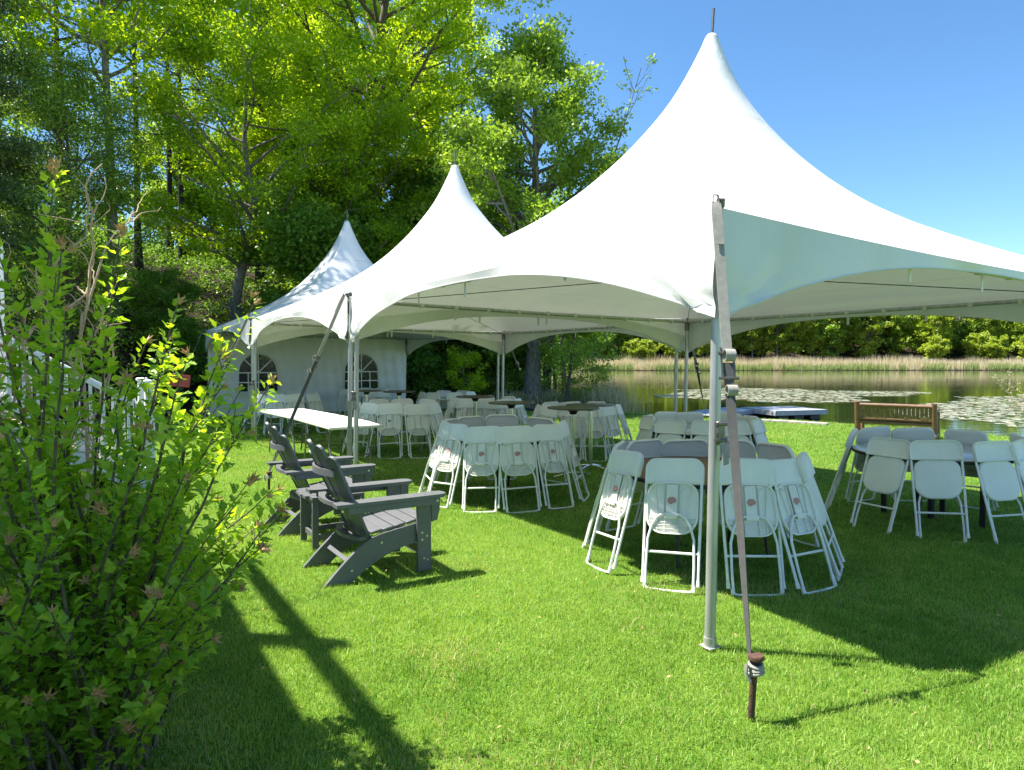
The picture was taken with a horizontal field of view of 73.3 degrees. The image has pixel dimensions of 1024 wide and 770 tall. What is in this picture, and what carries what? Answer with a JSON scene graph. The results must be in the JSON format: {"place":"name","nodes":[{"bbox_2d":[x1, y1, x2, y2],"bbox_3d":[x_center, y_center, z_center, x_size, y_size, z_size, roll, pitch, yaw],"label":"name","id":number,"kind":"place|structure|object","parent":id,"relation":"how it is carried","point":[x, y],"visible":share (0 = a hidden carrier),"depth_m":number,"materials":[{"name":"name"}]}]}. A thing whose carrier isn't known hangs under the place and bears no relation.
{"place":"outdoors","nodes":[
{"label":"outdoors","id":0,"kind":"place"},
{"bbox_2d":[0,249,1023,769],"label":"ground","id":1,"kind":"structure","parent":0,"point":[366,379],"depth_m":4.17,"materials":[{"name":"green plant"}]},
{"bbox_2d":[0,0,77,350],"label":"hemlock tree","id":2,"kind":"object","parent":1,"relation":"on","point":[16,149],"visible":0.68,"depth_m":17.13,"materials":[{"name":"green plant"}]},
{"bbox_2d":[0,0,97,253],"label":"hemlock tree","id":3,"kind":"object","parent":1,"relation":"on","point":[54,137],"visible":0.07,"depth_m":25.15,"materials":[{"name":"green plant"}]},
{"bbox_2d":[0,246,155,488],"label":"house porch","id":4,"kind":"object","parent":1,"relation":"on","point":[91,382],"visible":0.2,"depth_m":8.64,"materials":[{"name":"white paint"}]},
{"bbox_2d":[0,164,160,591],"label":"bare shrub","id":5,"kind":"object","parent":1,"relation":"on","point":[87,292],"visible":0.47,"depth_m":4.64,"materials":[{"name":"brown plant"}]},
{"bbox_2d":[0,28,184,364],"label":"holly tree","id":6,"kind":"object","parent":1,"relation":"on","point":[45,116],"visible":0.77,"depth_m":18.96,"materials":[{"name":"green plant"}]},
{"bbox_2d":[0,0,240,337],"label":"maple tree","id":7,"kind":"object","parent":1,"relation":"on","point":[104,27],"visible":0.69,"depth_m":21.39,"materials":[{"name":"green plant"}]},
{"bbox_2d":[77,0,201,272],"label":"pine tree","id":8,"kind":"object","parent":1,"relation":"on","point":[140,265],"visible":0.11,"depth_m":28.15,"materials":[{"name":"green plant"}]},
{"bbox_2d":[0,156,294,769],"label":"hibiscus shrub","id":9,"kind":"object","parent":1,"relation":"on","point":[97,709],"visible":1,"depth_m":2.58,"materials":[{"name":"green plant"}]},
{"bbox_2d":[119,264,207,344],"bbox_3d":[-11.371,-2.456,22.309,2.279,2.859,2.486,1,2,27],"label":"shrub","id":10,"kind":"object","parent":1,"relation":"on","point":[150,288],"visible":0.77,"depth_m":21.97,"materials":[{"name":"green plant"}]},
{"bbox_2d":[137,315,207,391],"bbox_3d":[-10.426,-0.971,21.589,1.914,2.402,2.088,1,2,18],"label":"shrub","id":11,"kind":"object","parent":1,"relation":"on","point":[189,330],"visible":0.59,"depth_m":21.42,"materials":[{"name":"green plant"}]},
{"bbox_2d":[125,3,224,258],"bbox_3d":[-16.712,-16.112,33.645,5.148,20.009,4.938,0,2,10],"label":"pine tree","id":12,"kind":"object","parent":1,"relation":"on","point":[169,181],"visible":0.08,"depth_m":33.78,"materials":[{"name":"green plant"}]},
{"bbox_2d":[125,122,229,243],"bbox_3d":[-19.395,-11.278,39.906,5.892,7.657,6.010,-1,2,-29],"label":"shrub","id":13,"kind":"object","parent":1,"relation":"on","point":[161,188],"visible":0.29,"depth_m":38.56,"materials":[{"name":"plant"}]},
{"bbox_2d":[118,0,238,263],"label":"pine tree","id":14,"kind":"object","parent":1,"relation":"on","point":[180,194],"visible":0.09,"depth_m":33.58,"materials":[{"name":"green plant"}]},
{"bbox_2d":[156,125,256,247],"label":"shrub","id":15,"kind":"object","parent":1,"relation":"on","point":[202,214],"visible":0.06,"depth_m":40.04,"materials":[{"name":"green plant"}]},
{"bbox_2d":[73,0,416,320],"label":"oak tree","id":16,"kind":"object","parent":1,"relation":"on","point":[166,98],"visible":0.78,"depth_m":23.68,"materials":[{"name":"green plant"}]},
{"bbox_2d":[198,1,299,284],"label":"pine tree","id":17,"kind":"object","parent":1,"relation":"on","point":[258,274],"visible":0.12,"depth_m":33.08,"materials":[{"name":"green plant"}]},
{"bbox_2d":[147,0,393,271],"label":"oak tree","id":18,"kind":"object","parent":1,"relation":"on","point":[231,84],"visible":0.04,"depth_m":36.27,"materials":[{"name":"green plant"}]},
{"bbox_2d":[3,213,551,413],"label":"undergrowth","id":19,"kind":"object","parent":1,"relation":"on","point":[160,261],"visible":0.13,"depth_m":28.17,"materials":[{"name":"green plant"}]},
{"bbox_2d":[260,408,337,455],"bbox_3d":[-3.607,0.824,11.612,0.760,0.729,1.830,-1,3,-35],"label":"folding table","id":20,"kind":"object","parent":1,"relation":"on","point":[287,413],"visible":0.65,"depth_m":11.37,"materials":[{"name":"plastic"}]},
{"bbox_2d":[220,174,389,309],"bbox_3d":[-7.465,-3.845,25.820,5.925,7.434,6.463,-2,3,-45],"label":"shrub","id":21,"kind":"object","parent":1,"relation":"on","point":[309,237],"visible":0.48,"depth_m":24.39,"materials":[{"name":"green plant"}]},
{"bbox_2d":[0,0,617,384],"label":"dense wood","id":22,"kind":"object","parent":1,"relation":"on","point":[566,344],"visible":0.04,"depth_m":42.56,"materials":[{"name":"green plant"}]},
{"bbox_2d":[230,135,387,295],"bbox_3d":[-8.433,-6.164,29.280,6.490,8.269,6.363,-1,2,-19],"label":"shrub","id":23,"kind":"object","parent":1,"relation":"on","point":[281,277],"visible":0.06,"depth_m":27.29,"materials":[{"name":"plant"}]},
{"bbox_2d":[264,422,375,535],"bbox_3d":[-1.932,0.855,6.791,0.970,1.038,0.806,-1,2,-32],"label":"adirondack chair","id":24,"kind":"object","parent":1,"relation":"on","point":[290,464],"visible":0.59,"depth_m":6.56,"materials":[{"name":"wood"}]},
{"bbox_2d":[296,486,363,549],"bbox_3d":[-1.620,1.168,6.126,0.540,0.460,0.504,-1,2,-32],"label":"side table","id":25,"kind":"object","parent":1,"relation":"on","point":[312,531],"visible":0.59,"depth_m":6.01,"materials":[{"name":"wood"}]},
{"bbox_2d":[170,210,501,428],"bbox_3d":[-4.922,-1.823,18.445,7.096,5.727,6.687,0,2,-32],"label":"frame tent","id":26,"kind":"object","parent":1,"relation":"on","point":[346,258],"visible":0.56,"depth_m":17.71,"materials":[{"name":"white fabric"}]},
{"bbox_2d":[208,337,404,415],"bbox_3d":[-6.046,-0.298,21.018,5.980,2.270,0.076,-1,2,-32],"label":"tent sidewall","id":27,"kind":"object","parent":26,"relation":"attached to","point":[291,359],"visible":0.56,"depth_m":21.05,"materials":[{"name":"white fabric"}]},
{"bbox_2d":[235,9,441,286],"bbox_3d":[-6.657,-8.145,27.989,8.981,13.200,10.066,-1,2,-25],"label":"oak tree","id":28,"kind":"object","parent":1,"relation":"on","point":[356,193],"visible":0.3,"depth_m":26.01,"materials":[{"name":"green plant"}]},
{"bbox_2d":[294,415,383,474],"bbox_3d":[-2.561,0.881,10.036,0.760,0.729,1.830,-1,2,-32],"label":"folding table","id":29,"kind":"object","parent":1,"relation":"on","point":[335,422],"visible":0.81,"depth_m":9.69,"materials":[{"name":"plastic"}]},
{"bbox_2d":[352,403,377,457],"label":"folding chair","id":30,"kind":"object","parent":1,"relation":"on","point":[368,411],"visible":0.63,"depth_m":11.95,"materials":[{"name":"white plastic"}]},
{"bbox_2d":[303,439,444,586],"bbox_3d":[-1.112,0.907,5.372,0.970,1.038,0.806,-1,2,-32],"label":"adirondack chair","id":31,"kind":"object","parent":1,"relation":"on","point":[392,511],"visible":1,"depth_m":5.20,"materials":[{"name":"wood"}]},
{"bbox_2d":[203,0,553,221],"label":"oak tree","id":32,"kind":"object","parent":1,"relation":"on","point":[417,29],"visible":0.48,"depth_m":27.82,"materials":[{"name":"green plant"}]},
{"bbox_2d":[353,207,415,386],"bbox_3d":[-4.495,-3.091,27.795,5.892,7.657,6.010,-1,2,-29],"label":"shrub","id":33,"kind":"object","parent":1,"relation":"on","point":[366,360],"visible":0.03,"depth_m":26.57,"materials":[{"name":"green plant"}]},
{"bbox_2d":[377,403,402,458],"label":"folding chair","id":34,"kind":"object","parent":1,"relation":"on","point":[390,418],"visible":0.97,"depth_m":11.80,"materials":[{"name":"white plastic"}]},
{"bbox_2d":[403,404,431,458],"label":"folding chair","id":35,"kind":"object","parent":1,"relation":"on","point":[417,424],"visible":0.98,"depth_m":11.89,"materials":[{"name":"white plastic"}]},
{"bbox_2d":[323,0,525,207],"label":"oak tree","id":36,"kind":"object","parent":1,"relation":"on","point":[465,98],"visible":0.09,"depth_m":38.09,"materials":[{"name":"green plant"}]},
{"bbox_2d":[359,151,500,231],"bbox_3d":[-4.199,-5.457,31.429,7.954,9.150,7.292,0,2,-3],"label":"shrub","id":37,"kind":"object","parent":1,"relation":"on","point":[426,178],"visible":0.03,"depth_m":29.43,"materials":[{"name":"green plant"}]},
{"bbox_2d":[418,420,450,492],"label":"folding chair","id":38,"kind":"object","parent":1,"relation":"on","point":[432,459],"visible":0.84,"depth_m":8.13,"materials":[{"name":"white plastic"}]},
{"bbox_2d":[201,150,681,477],"bbox_3d":[-1.115,-1.633,13.310,8.325,5.718,6.389,0,2,-32],"label":"frame tent","id":39,"kind":"object","parent":1,"relation":"on","point":[453,222],"visible":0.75,"depth_m":12.70,"materials":[{"name":"white fabric"}]},
{"bbox_2d":[406,338,477,396],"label":"shrub","id":40,"kind":"object","parent":1,"relation":"on","point":[425,360],"visible":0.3,"depth_m":25.28,"materials":[{"name":"green plant"}]},
{"bbox_2d":[429,424,467,507],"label":"folding chair","id":41,"kind":"object","parent":1,"relation":"on","point":[450,459],"visible":0.93,"depth_m":7.83,"materials":[{"name":"white plastic"}]},
{"bbox_2d":[387,126,522,391],"bbox_3d":[-2.392,-5.219,30.773,7.983,11.922,7.549,2,3,42],"label":"maple tree","id":42,"kind":"object","parent":1,"relation":"on","point":[446,137],"visible":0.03,"depth_m":29.44,"materials":[{"name":"green plant"}]},
{"bbox_2d":[426,233,505,391],"bbox_3d":[-2.083,-2.738,28.517,5.697,7.148,6.214,0,2,-4],"label":"shrub","id":43,"kind":"object","parent":1,"relation":"on","point":[441,351],"visible":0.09,"depth_m":27.81,"materials":[{"name":"green plant"}]},
{"bbox_2d":[443,345,489,391],"bbox_3d":[-1.589,-0.220,24.254,1.636,2.411,1.525,0,2,0],"label":"sapling","id":44,"kind":"object","parent":1,"relation":"on","point":[459,359],"visible":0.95,"depth_m":24.14,"materials":[{"name":"green plant"}]},
{"bbox_2d":[462,426,501,512],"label":"folding chair","id":45,"kind":"object","parent":1,"relation":"on","point":[480,456],"visible":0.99,"depth_m":7.62,"materials":[{"name":"white plastic"}]},
{"bbox_2d":[485,414,518,479],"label":"folding chair","id":46,"kind":"object","parent":1,"relation":"on","point":[501,420],"visible":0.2,"depth_m":9.16,"materials":[{"name":"white plastic"}]},
{"bbox_2d":[462,341,553,395],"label":"shrub","id":47,"kind":"object","parent":1,"relation":"on","point":[489,356],"visible":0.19,"depth_m":27.09,"materials":[{"name":"green plant"}]},
{"bbox_2d":[398,12,631,408],"bbox_3d":[1.248,-6.488,25.742,9.979,14.902,9.436,-1,2,-23],"label":"maple tree","id":48,"kind":"object","parent":1,"relation":"on","point":[494,155],"visible":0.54,"depth_m":24.57,"materials":[{"name":"green plant"}]},
{"bbox_2d":[495,425,541,513],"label":"folding chair","id":49,"kind":"object","parent":1,"relation":"on","point":[517,456],"visible":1,"depth_m":7.61,"materials":[{"name":"white plastic"}]},
{"bbox_2d":[494,388,609,407],"bbox_3d":[1.516,0.461,26.003,5.212,0.765,3.238,0,2,0],"label":"brush","id":50,"kind":"object","parent":1,"relation":"on","point":[550,397],"visible":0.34,"depth_m":25.73,"materials":[{"name":"plant"}]},
{"bbox_2d":[532,424,573,509],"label":"folding chair","id":51,"kind":"object","parent":1,"relation":"on","point":[551,454],"visible":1,"depth_m":7.78,"materials":[{"name":"white plastic"}]},
{"bbox_2d":[88,210,1023,360],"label":"wood","id":52,"kind":"object","parent":1,"relation":"on","point":[1013,331],"visible":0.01,"depth_m":151.23,"materials":[{"name":"green plant"}]},
{"bbox_2d":[520,331,610,396],"bbox_3d":[1.755,-1.211,25.861,3.563,4.330,3.508,1,2,30],"label":"sapling","id":53,"kind":"object","parent":1,"relation":"on","point":[557,355],"visible":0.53,"depth_m":25.49,"materials":[{"name":"green plant"}]},
{"bbox_2d":[557,420,589,501],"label":"folding chair","id":54,"kind":"object","parent":1,"relation":"on","point":[572,455],"visible":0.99,"depth_m":8.13,"materials":[{"name":"white plastic"}]},
{"bbox_2d":[547,406,599,478],"bbox_3d":[0.875,0.819,9.885,0.750,0.998,0.750,1,2,0],"label":"cocktail table","id":55,"kind":"object","parent":1,"relation":"on","point":[573,410],"visible":0.82,"depth_m":9.84,"materials":[{"name":"brown wood"}]},
{"bbox_2d":[560,405,586,460],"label":"folding chair","id":56,"kind":"object","parent":1,"relation":"on","point":[566,415],"visible":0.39,"depth_m":11.71,"materials":[{"name":"white plastic"}]},
{"bbox_2d":[566,403,614,468],"bbox_3d":[1.218,0.800,10.693,0.750,0.998,0.750,-1,2,-29],"label":"cocktail table","id":57,"kind":"object","parent":1,"relation":"on","point":[590,461],"visible":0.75,"depth_m":10.66,"materials":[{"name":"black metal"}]},
{"bbox_2d":[557,332,625,398],"bbox_3d":[2.985,-0.478,25.953,2.526,3.118,2.565,0,2,5],"label":"sapling","id":58,"kind":"object","parent":1,"relation":"on","point":[602,370],"visible":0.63,"depth_m":25.91,"materials":[{"name":"green plant"}]},
{"bbox_2d":[579,408,607,461],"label":"folding chair","id":59,"kind":"object","parent":1,"relation":"on","point":[598,431],"visible":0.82,"depth_m":11.68,"materials":[{"name":"white plastic"}]},
{"bbox_2d":[582,440,626,547],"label":"folding chair","id":60,"kind":"object","parent":1,"relation":"on","point":[621,445],"visible":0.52,"depth_m":5.96,"materials":[{"name":"white plastic"}]},
{"bbox_2d":[596,406,622,455],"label":"folding chair","id":61,"kind":"object","parent":1,"relation":"on","point":[612,428],"visible":0.81,"depth_m":11.85,"materials":[{"name":"white plastic"}]},
{"bbox_2d":[565,53,658,401],"bbox_3d":[2.923,-5.488,24.897,4.106,12.958,2.838,1,3,34],"label":"sapling","id":62,"kind":"object","parent":1,"relation":"on","point":[567,397],"visible":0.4,"depth_m":24.79,"materials":[{"name":"green plant"}]},
{"bbox_2d":[574,376,650,412],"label":"dry reeds","id":63,"kind":"object","parent":1,"relation":"on","point":[625,405],"visible":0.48,"depth_m":24.69,"materials":[{"name":"beige plant"}]},
{"bbox_2d":[585,449,643,572],"bbox_3d":[0.808,0.993,5.486,0.076,0.971,0.443,18,-8,-21],"label":"folding chair","id":64,"kind":"object","parent":1,"relation":"on","point":[625,466],"visible":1,"depth_m":5.46,"materials":[{"name":"white plastic"}]},
{"bbox_2d":[605,438,662,530],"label":"folding chair","id":65,"kind":"object","parent":1,"relation":"on","point":[646,448],"visible":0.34,"depth_m":6.48,"materials":[{"name":"white plastic"}]},
{"bbox_2d":[269,8,1023,659],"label":"frame tent","id":66,"kind":"object","parent":1,"relation":"on","point":[719,202],"visible":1,"depth_m":6.23,"materials":[{"name":"white fabric"}]},
{"bbox_2d":[650,419,686,485],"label":"folding chair","id":67,"kind":"object","parent":1,"relation":"on","point":[666,429],"visible":0.48,"depth_m":8.97,"materials":[{"name":"white plastic"}]},
{"bbox_2d":[640,458,704,593],"bbox_3d":[1.170,1.013,5.034,0.443,0.971,0.076,-3,-18,30],"label":"folding chair","id":68,"kind":"object","parent":1,"relation":"on","point":[671,502],"visible":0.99,"depth_m":5.06,"materials":[{"name":"white plastic"}]},
{"bbox_2d":[661,438,708,523],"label":"folding chair","id":69,"kind":"object","parent":1,"relation":"on","point":[686,447],"visible":0.23,"depth_m":6.51,"materials":[{"name":"white plastic"}]},
{"bbox_2d":[632,456,773,566],"bbox_3d":[1.630,1.064,5.792,1.532,0.722,1.532,-1,2,-17],"label":"round table","id":70,"kind":"object","parent":1,"relation":"on","point":[704,460],"visible":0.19,"depth_m":5.67,"materials":[{"name":"grey laminate"}]},
{"bbox_2d":[708,439,755,527],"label":"folding chair","id":71,"kind":"object","parent":1,"relation":"on","point":[747,449],"visible":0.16,"depth_m":6.32,"materials":[{"name":"white plastic"}]},
{"bbox_2d":[736,328,767,359],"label":"deciduous tree","id":72,"kind":"object","parent":1,"relation":"on","point":[756,335],"visible":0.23,"depth_m":148.75,"materials":[{"name":"green plant"}]},
{"bbox_2d":[719,458,785,596],"bbox_3d":[1.716,1.010,4.926,0.443,0.971,0.076,2,-14,-5],"label":"folding chair","id":73,"kind":"object","parent":1,"relation":"on","point":[760,514],"visible":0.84,"depth_m":4.95,"materials":[{"name":"white plastic"}]},
{"bbox_2d":[744,651,764,721],"bbox_3d":[1.086,1.438,3.094,0.102,0.461,0.079,0,2,0],"label":"tent stake","id":74,"kind":"object","parent":1,"relation":"on","point":[754,668],"visible":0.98,"depth_m":3.08,"materials":[{"name":"metal"}]},
{"bbox_2d":[762,322,800,360],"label":"deciduous tree","id":75,"kind":"object","parent":1,"relation":"on","point":[771,339],"visible":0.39,"depth_m":146.14,"materials":[{"name":"green plant"}]},
{"bbox_2d":[541,353,1023,369],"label":"reeds","id":76,"kind":"object","parent":1,"relation":"on","point":[900,363],"visible":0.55,"depth_m":131.90,"materials":[{"name":"beige plant"}]},
{"bbox_2d":[756,442,819,547],"bbox_3d":[2.452,0.972,6.111,0.076,0.971,0.443,-20,7,-19],"label":"folding chair","id":77,"kind":"object","parent":1,"relation":"on","point":[769,451],"visible":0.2,"depth_m":6.07,"materials":[{"name":"white plastic"}]},
{"bbox_2d":[774,320,815,359],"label":"deciduous tree","id":78,"kind":"object","parent":1,"relation":"on","point":[802,331],"visible":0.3,"depth_m":146.44,"materials":[{"name":"green plant"}]},
{"bbox_2d":[768,458,836,594],"bbox_3d":[2.108,1.017,5.033,0.443,0.971,0.076,1,-19,-32],"label":"folding chair","id":79,"kind":"object","parent":1,"relation":"on","point":[797,514],"visible":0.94,"depth_m":5.05,"materials":[{"name":"white plastic"}]},
{"bbox_2d":[800,325,828,362],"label":"bush","id":80,"kind":"object","parent":1,"relation":"on","point":[821,341],"visible":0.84,"depth_m":146.30,"materials":[{"name":"green plant"}]},
{"bbox_2d":[796,451,844,581],"bbox_3d":[2.399,1.006,5.344,0.077,0.971,0.443,-22,-8,29],"label":"folding chair","id":81,"kind":"object","parent":1,"relation":"on","point":[805,468],"visible":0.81,"depth_m":5.34,"materials":[{"name":"white plastic"}]},
{"bbox_2d":[811,317,855,360],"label":"deciduous tree","id":82,"kind":"object","parent":1,"relation":"on","point":[829,329],"visible":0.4,"depth_m":145.59,"materials":[{"name":"green plant"}]},
{"bbox_2d":[824,428,857,510],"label":"folding chair","id":83,"kind":"object","parent":1,"relation":"on","point":[844,460],"visible":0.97,"depth_m":7.62,"materials":[{"name":"white plastic"}]},
{"bbox_2d":[845,426,890,501],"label":"folding chair","id":84,"kind":"object","parent":1,"relation":"on","point":[866,435],"visible":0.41,"depth_m":8.03,"materials":[{"name":"white plastic"}]},
{"bbox_2d":[847,316,894,360],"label":"deciduous tree","id":85,"kind":"object","parent":1,"relation":"on","point":[874,331],"visible":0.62,"depth_m":144.70,"materials":[{"name":"green plant"}]},
{"bbox_2d":[850,437,910,533],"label":"folding chair","id":86,"kind":"object","parent":1,"relation":"on","point":[886,467],"visible":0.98,"depth_m":6.86,"materials":[{"name":"white plastic"}]},
{"bbox_2d":[854,401,939,439],"bbox_3d":[9.182,0.817,16.437,1.749,0.856,0.906,2,3,38],"label":"bench","id":87,"kind":"object","parent":1,"relation":"on","point":[871,413],"visible":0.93,"depth_m":16.19,"materials":[{"name":"brown wood"}]},
{"bbox_2d":[891,427,934,501],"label":"folding chair","id":88,"kind":"object","parent":1,"relation":"on","point":[917,433],"visible":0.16,"depth_m":8.00,"materials":[{"name":"white plastic"}]},
{"bbox_2d":[852,443,1013,527],"bbox_3d":[4.450,1.062,7.293,1.534,0.740,1.534,0,2,0],"label":"round table","id":89,"kind":"object","parent":1,"relation":"on","point":[861,448],"visible":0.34,"depth_m":7.20,"materials":[{"name":"white laminate"}]},
{"bbox_2d":[911,315,956,359],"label":"deciduous tree","id":90,"kind":"object","parent":1,"relation":"on","point":[943,331],"visible":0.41,"depth_m":145.30,"materials":[{"name":"green plant"}]},
{"bbox_2d":[921,333,952,361],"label":"bush","id":91,"kind":"object","parent":1,"relation":"on","point":[932,347],"visible":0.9,"depth_m":141.28,"materials":[{"name":"green plant"}]},
{"bbox_2d":[909,440,969,542],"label":"folding chair","id":92,"kind":"object","parent":1,"relation":"on","point":[937,472],"visible":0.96,"depth_m":6.54,"materials":[{"name":"white plastic"}]},
{"bbox_2d":[944,429,998,510],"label":"folding chair","id":93,"kind":"object","parent":1,"relation":"on","point":[967,437],"visible":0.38,"depth_m":7.73,"materials":[{"name":"white plastic"}]},
{"bbox_2d":[960,330,992,361],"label":"bush","id":94,"kind":"object","parent":1,"relation":"on","point":[971,343],"visible":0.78,"depth_m":145.43,"materials":[{"name":"green plant"}]},
{"bbox_2d":[971,440,1023,544],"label":"folding chair","id":95,"kind":"object","parent":1,"relation":"on","point":[998,475],"visible":0.99,"depth_m":6.45,"materials":[{"name":"white plastic"}]},
{"bbox_2d":[984,334,1014,360],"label":"bush","id":96,"kind":"object","parent":1,"relation":"on","point":[995,346],"visible":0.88,"depth_m":142.23,"materials":[{"name":"green plant"}]},
{"bbox_2d":[1010,439,1023,486],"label":"folding chair","id":97,"kind":"object","parent":1,"relation":"on","point":[1018,444],"visible":0.99,"depth_m":6.57,"materials":[{"name":"white plastic"}]},
{"bbox_2d":[0,487,1023,654],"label":"grass","id":98,"kind":"structure","parent":0,"point":[504,540],"depth_m":5.53,"materials":[{"name":"green plant"}]},
{"bbox_2d":[0,0,1023,254],"label":"sky","id":99,"kind":"structure","parent":0,"point":[915,108],"materials":[{"name":"blue"}]},
{"bbox_2d":[6,437,1023,534],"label":"grass","id":100,"kind":"structure","parent":0,"point":[476,479],"depth_m":9.36,"materials":[{"name":"green plant"}]},
{"bbox_2d":[75,410,1013,463],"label":"grass","id":101,"kind":"structure","parent":0,"point":[770,429],"depth_m":16.04,"materials":[{"name":"green plant"}]},
{"bbox_2d":[541,370,1023,435],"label":"pond","id":102,"kind":"structure","parent":0,"point":[940,386],"depth_m":47.85,"materials":[{"name":"green liquid"}]},
{"bbox_2d":[740,406,827,419],"bbox_3d":[9.207,0.970,23.379,2.090,0.355,1.850,-1,2,-18],"label":"floating dock","id":103,"kind":"object","parent":102,"relation":"on","point":[788,412],"visible":0.91,"depth_m":22.74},
{"bbox_2d":[655,388,924,402],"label":"lily pads","id":104,"kind":"object","parent":102,"relation":"on","point":[751,394],"visible":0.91,"depth_m":38.96,"materials":[{"name":"green plant"}]},
{"bbox_2d":[894,395,1023,426],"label":"lily pads","id":105,"kind":"object","parent":102,"relation":"on","point":[950,413],"visible":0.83,"depth_m":27.23,"materials":[{"name":"green plant"}]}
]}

